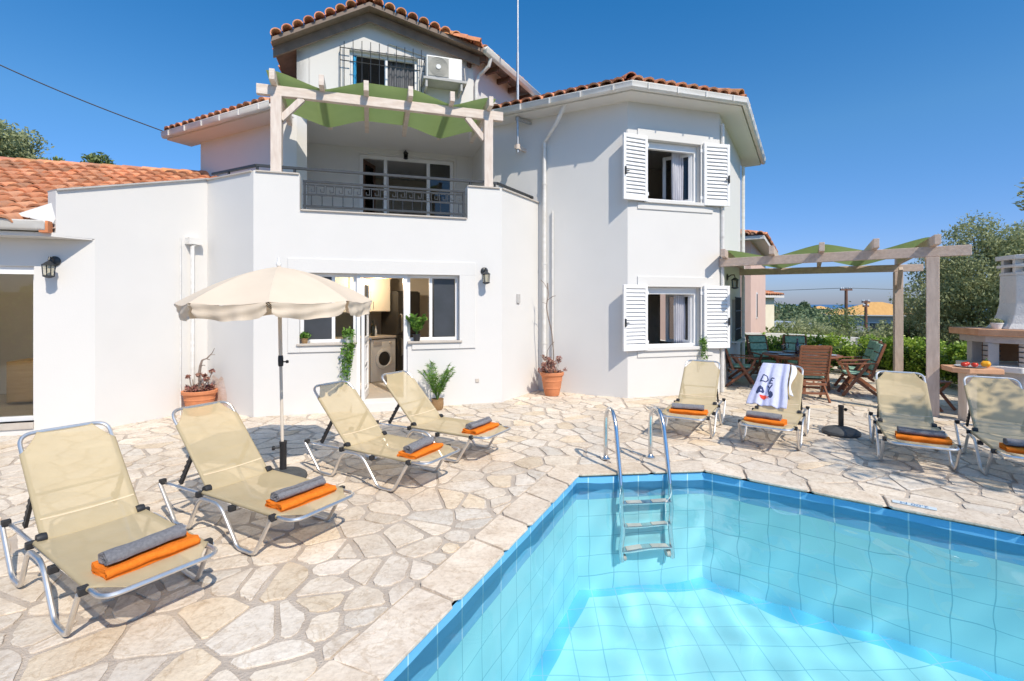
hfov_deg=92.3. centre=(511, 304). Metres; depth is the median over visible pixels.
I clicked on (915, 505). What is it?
depth marker
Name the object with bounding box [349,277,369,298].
door
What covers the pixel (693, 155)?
window
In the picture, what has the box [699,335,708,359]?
trailing plant
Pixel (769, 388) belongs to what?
printed towel
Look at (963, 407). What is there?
barbecue shelf
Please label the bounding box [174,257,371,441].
parasol
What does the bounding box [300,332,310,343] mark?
sill plant
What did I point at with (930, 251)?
garden pergola
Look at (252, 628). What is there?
paving stones
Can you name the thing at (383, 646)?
pool coping
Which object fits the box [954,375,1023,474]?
sun lounger
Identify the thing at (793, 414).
sun lounger
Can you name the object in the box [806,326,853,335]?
olive tree
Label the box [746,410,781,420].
rolled towel
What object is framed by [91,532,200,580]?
folded towel
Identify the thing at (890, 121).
sky
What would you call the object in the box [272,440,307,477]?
umbrella stand
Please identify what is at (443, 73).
air conditioner
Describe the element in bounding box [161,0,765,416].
villa
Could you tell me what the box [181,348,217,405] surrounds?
terracotta planter
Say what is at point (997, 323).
counter plant
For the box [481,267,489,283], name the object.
wall lamp
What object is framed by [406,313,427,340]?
sill plant
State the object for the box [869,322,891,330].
window
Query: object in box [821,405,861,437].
umbrella stand
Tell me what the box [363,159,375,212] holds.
door
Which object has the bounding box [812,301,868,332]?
olive tree
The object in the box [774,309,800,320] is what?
terrain
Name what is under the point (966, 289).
olive tree
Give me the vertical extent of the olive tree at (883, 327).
3.327 m
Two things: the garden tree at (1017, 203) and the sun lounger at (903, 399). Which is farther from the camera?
the garden tree at (1017, 203)
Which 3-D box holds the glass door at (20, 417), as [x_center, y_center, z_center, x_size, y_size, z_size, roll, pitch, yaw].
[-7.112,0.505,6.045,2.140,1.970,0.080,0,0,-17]
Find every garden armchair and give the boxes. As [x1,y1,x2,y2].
[725,348,758,386]
[745,335,781,375]
[782,335,814,382]
[787,345,832,402]
[834,339,881,391]
[836,342,886,395]
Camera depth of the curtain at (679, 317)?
9.21 m
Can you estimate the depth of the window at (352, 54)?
9.36 m
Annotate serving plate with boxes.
[954,364,984,367]
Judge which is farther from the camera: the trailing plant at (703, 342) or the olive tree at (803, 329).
the olive tree at (803, 329)
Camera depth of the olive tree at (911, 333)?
19.04 m
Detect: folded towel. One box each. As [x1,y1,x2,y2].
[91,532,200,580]
[265,483,336,511]
[397,442,442,458]
[462,422,498,434]
[669,407,707,414]
[744,416,786,425]
[895,431,952,444]
[999,442,1023,453]
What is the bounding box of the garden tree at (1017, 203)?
[1013,177,1023,210]
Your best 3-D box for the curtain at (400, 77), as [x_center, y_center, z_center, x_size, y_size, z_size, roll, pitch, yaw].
[-2.144,-4.195,9.530,0.561,0.950,0.057,0,0,-17]
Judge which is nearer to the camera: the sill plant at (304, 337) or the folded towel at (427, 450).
the folded towel at (427, 450)
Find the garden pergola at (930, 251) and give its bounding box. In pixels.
[719,234,971,417]
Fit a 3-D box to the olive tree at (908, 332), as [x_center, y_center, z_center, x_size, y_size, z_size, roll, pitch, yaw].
[16.301,1.183,19.042,2.947,3.846,3.283,0,0,36]
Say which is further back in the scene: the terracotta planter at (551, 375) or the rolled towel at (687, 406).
the terracotta planter at (551, 375)
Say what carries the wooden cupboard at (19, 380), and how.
on the annex
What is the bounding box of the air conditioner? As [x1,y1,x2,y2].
[419,55,466,97]
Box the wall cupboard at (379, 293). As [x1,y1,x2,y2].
[335,277,389,311]
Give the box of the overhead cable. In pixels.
[0,65,162,130]
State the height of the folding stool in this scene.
0.453 m
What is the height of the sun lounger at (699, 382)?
0.824 m
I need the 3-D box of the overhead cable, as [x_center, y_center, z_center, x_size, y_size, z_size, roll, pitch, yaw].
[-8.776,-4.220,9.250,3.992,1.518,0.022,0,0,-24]
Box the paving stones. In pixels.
[0,366,1023,680]
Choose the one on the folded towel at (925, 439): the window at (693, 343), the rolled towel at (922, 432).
the rolled towel at (922, 432)
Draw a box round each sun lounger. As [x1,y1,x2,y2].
[0,421,217,636]
[158,401,353,555]
[304,380,459,491]
[376,370,510,462]
[658,360,725,437]
[738,365,809,449]
[868,370,961,470]
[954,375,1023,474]
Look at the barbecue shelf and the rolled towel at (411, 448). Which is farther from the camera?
the barbecue shelf
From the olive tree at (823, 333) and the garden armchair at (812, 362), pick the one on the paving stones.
the garden armchair at (812, 362)
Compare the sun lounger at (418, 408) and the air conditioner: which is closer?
the sun lounger at (418, 408)
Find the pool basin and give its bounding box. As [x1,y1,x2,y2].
[384,473,1023,680]
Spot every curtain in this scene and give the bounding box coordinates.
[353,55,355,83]
[388,61,412,88]
[671,153,685,200]
[674,294,685,342]
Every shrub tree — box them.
[38,156,63,159]
[80,152,114,164]
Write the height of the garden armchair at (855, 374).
0.973 m
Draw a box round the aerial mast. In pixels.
[514,0,531,152]
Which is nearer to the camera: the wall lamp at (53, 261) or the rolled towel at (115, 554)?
the rolled towel at (115, 554)
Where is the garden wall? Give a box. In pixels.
[745,332,906,370]
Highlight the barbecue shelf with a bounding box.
[941,365,1003,421]
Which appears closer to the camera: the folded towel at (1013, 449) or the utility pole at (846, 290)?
the folded towel at (1013, 449)
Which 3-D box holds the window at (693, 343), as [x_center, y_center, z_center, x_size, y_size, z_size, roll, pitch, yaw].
[2.880,0.235,9.001,1.120,1.090,0.070,0,0,-17]
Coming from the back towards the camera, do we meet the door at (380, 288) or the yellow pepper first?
the door at (380, 288)
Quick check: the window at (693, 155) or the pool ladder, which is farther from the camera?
the window at (693, 155)
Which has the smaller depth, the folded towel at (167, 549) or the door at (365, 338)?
the folded towel at (167, 549)
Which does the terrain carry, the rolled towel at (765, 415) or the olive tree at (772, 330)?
the olive tree at (772, 330)
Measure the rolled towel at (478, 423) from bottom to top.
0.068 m
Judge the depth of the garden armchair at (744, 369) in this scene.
9.76 m
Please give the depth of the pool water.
2.90 m
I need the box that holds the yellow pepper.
[980,358,990,367]
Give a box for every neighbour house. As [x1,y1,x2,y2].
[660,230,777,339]
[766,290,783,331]
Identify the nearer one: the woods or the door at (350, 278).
the door at (350, 278)
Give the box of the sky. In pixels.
[0,0,1023,304]
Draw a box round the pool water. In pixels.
[394,480,1023,680]
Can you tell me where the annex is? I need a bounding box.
[0,156,217,435]
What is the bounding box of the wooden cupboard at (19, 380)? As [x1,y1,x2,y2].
[6,358,32,402]
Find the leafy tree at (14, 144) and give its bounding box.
[0,119,54,158]
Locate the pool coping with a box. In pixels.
[306,461,1023,680]
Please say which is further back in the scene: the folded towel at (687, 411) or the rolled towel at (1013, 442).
the folded towel at (687, 411)
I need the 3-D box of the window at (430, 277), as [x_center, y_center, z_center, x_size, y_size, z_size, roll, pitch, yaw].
[-1.295,0.059,8.033,0.830,1.058,0.060,0,0,-17]
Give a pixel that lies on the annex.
(95, 328)
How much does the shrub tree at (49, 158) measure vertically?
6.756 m
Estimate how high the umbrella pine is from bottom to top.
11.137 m
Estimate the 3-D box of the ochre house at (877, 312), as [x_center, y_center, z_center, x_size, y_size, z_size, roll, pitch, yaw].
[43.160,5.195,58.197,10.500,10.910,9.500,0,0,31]
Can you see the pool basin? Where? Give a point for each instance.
(409, 658)
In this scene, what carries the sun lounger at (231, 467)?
on the paving stones
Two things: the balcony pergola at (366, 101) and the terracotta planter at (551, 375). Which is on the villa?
the balcony pergola at (366, 101)
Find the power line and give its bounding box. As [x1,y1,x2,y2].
[771,288,892,290]
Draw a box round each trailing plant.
[338,326,356,385]
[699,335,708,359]
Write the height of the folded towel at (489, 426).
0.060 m
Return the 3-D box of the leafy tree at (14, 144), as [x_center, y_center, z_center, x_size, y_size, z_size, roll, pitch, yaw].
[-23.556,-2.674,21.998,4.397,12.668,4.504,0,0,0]
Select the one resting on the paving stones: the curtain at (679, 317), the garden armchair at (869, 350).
the garden armchair at (869, 350)
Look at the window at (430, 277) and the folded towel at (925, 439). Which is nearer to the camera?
the folded towel at (925, 439)
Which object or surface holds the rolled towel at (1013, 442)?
on the folded towel at (1013, 449)
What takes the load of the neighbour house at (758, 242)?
on the terrain
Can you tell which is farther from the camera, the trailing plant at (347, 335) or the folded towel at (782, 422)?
the trailing plant at (347, 335)
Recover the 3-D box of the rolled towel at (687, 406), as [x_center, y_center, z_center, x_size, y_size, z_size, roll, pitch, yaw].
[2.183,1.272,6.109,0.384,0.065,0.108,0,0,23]
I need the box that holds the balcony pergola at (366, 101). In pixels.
[256,68,502,186]
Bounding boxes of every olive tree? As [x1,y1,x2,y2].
[766,322,802,333]
[774,316,807,333]
[782,320,829,334]
[789,314,848,331]
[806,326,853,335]
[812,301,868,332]
[834,327,884,339]
[862,319,946,339]
[885,324,948,344]
[886,292,952,344]
[887,210,1023,346]
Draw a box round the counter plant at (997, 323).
[990,318,1003,328]
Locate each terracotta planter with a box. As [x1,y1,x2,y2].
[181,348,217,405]
[538,280,566,395]
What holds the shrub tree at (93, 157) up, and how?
on the terrain
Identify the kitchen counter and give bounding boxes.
[335,334,395,383]
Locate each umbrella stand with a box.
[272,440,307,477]
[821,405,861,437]
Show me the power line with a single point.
(827, 288)
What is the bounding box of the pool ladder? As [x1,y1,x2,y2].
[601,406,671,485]
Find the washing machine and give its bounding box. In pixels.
[370,338,394,382]
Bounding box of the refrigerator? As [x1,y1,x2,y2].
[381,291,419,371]
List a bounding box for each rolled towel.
[98,523,186,565]
[270,475,325,501]
[403,436,433,453]
[465,416,491,429]
[671,403,703,409]
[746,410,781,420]
[897,426,945,437]
[1003,438,1023,446]
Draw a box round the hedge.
[745,332,1012,386]
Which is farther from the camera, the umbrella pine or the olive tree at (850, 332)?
the umbrella pine
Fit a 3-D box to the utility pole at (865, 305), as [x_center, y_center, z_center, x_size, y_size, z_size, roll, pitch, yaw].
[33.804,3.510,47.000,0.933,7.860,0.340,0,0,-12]
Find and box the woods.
[774,300,834,327]
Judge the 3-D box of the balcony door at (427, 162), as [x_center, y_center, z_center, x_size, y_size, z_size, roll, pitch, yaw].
[-2.392,-2.365,11.269,2.100,1.930,0.070,0,0,-17]
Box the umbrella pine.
[798,301,810,307]
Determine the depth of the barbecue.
6.99 m
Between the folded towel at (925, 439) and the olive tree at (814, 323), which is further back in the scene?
the olive tree at (814, 323)
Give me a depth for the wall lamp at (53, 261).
6.18 m
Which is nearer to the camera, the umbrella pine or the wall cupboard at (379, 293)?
the wall cupboard at (379, 293)
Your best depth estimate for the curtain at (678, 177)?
9.22 m
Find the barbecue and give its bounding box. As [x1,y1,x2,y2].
[949,254,1023,389]
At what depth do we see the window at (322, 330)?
7.54 m
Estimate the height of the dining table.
0.668 m
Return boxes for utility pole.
[840,287,852,326]
[861,300,869,331]
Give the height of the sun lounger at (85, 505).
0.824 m
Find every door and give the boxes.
[0,275,33,421]
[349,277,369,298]
[360,154,452,216]
[361,278,371,400]
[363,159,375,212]
[371,279,389,310]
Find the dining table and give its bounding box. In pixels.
[762,351,843,391]
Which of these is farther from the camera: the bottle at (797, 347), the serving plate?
the bottle at (797, 347)
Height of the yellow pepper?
0.132 m
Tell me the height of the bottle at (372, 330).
0.306 m
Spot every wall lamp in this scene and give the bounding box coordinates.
[41,256,60,277]
[403,150,408,159]
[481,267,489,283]
[726,274,738,288]
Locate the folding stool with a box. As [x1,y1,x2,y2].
[921,379,956,411]
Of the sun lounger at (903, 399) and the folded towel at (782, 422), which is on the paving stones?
the sun lounger at (903, 399)
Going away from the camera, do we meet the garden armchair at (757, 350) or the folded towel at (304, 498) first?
the folded towel at (304, 498)
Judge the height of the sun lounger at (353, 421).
0.824 m
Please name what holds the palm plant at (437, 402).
on the paving stones
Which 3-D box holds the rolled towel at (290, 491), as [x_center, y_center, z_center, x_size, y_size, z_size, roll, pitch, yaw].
[-1.472,1.271,3.401,0.096,0.068,0.374,0,0,32]
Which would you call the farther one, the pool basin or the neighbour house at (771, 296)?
the neighbour house at (771, 296)
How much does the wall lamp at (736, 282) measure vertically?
0.315 m
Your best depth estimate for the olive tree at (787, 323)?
28.31 m
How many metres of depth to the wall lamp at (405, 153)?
11.00 m
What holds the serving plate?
on the barbecue shelf
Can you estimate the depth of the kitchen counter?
9.44 m
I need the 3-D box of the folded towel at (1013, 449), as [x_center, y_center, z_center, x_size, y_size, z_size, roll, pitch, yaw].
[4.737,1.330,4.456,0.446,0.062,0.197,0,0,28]
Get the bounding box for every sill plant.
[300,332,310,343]
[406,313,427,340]
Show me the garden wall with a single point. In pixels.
(854, 339)
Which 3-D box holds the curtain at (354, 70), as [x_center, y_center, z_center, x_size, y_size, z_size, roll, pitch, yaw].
[-2.948,-4.220,9.200,0.072,0.860,0.053,0,0,-17]
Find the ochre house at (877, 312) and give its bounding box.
[823,302,905,332]
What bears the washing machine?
on the villa
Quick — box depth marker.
[892,499,936,510]
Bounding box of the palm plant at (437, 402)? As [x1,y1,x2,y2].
[418,359,456,409]
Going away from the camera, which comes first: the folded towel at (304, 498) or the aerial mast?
the folded towel at (304, 498)
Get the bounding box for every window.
[300,273,356,342]
[350,51,417,90]
[407,275,457,340]
[648,142,695,201]
[648,287,695,346]
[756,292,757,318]
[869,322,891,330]
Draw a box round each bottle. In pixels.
[371,320,374,335]
[795,338,799,353]
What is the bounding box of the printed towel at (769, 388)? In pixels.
[746,363,796,408]
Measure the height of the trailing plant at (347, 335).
0.951 m
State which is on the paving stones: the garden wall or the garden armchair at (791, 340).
the garden armchair at (791, 340)
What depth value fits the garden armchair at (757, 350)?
10.85 m

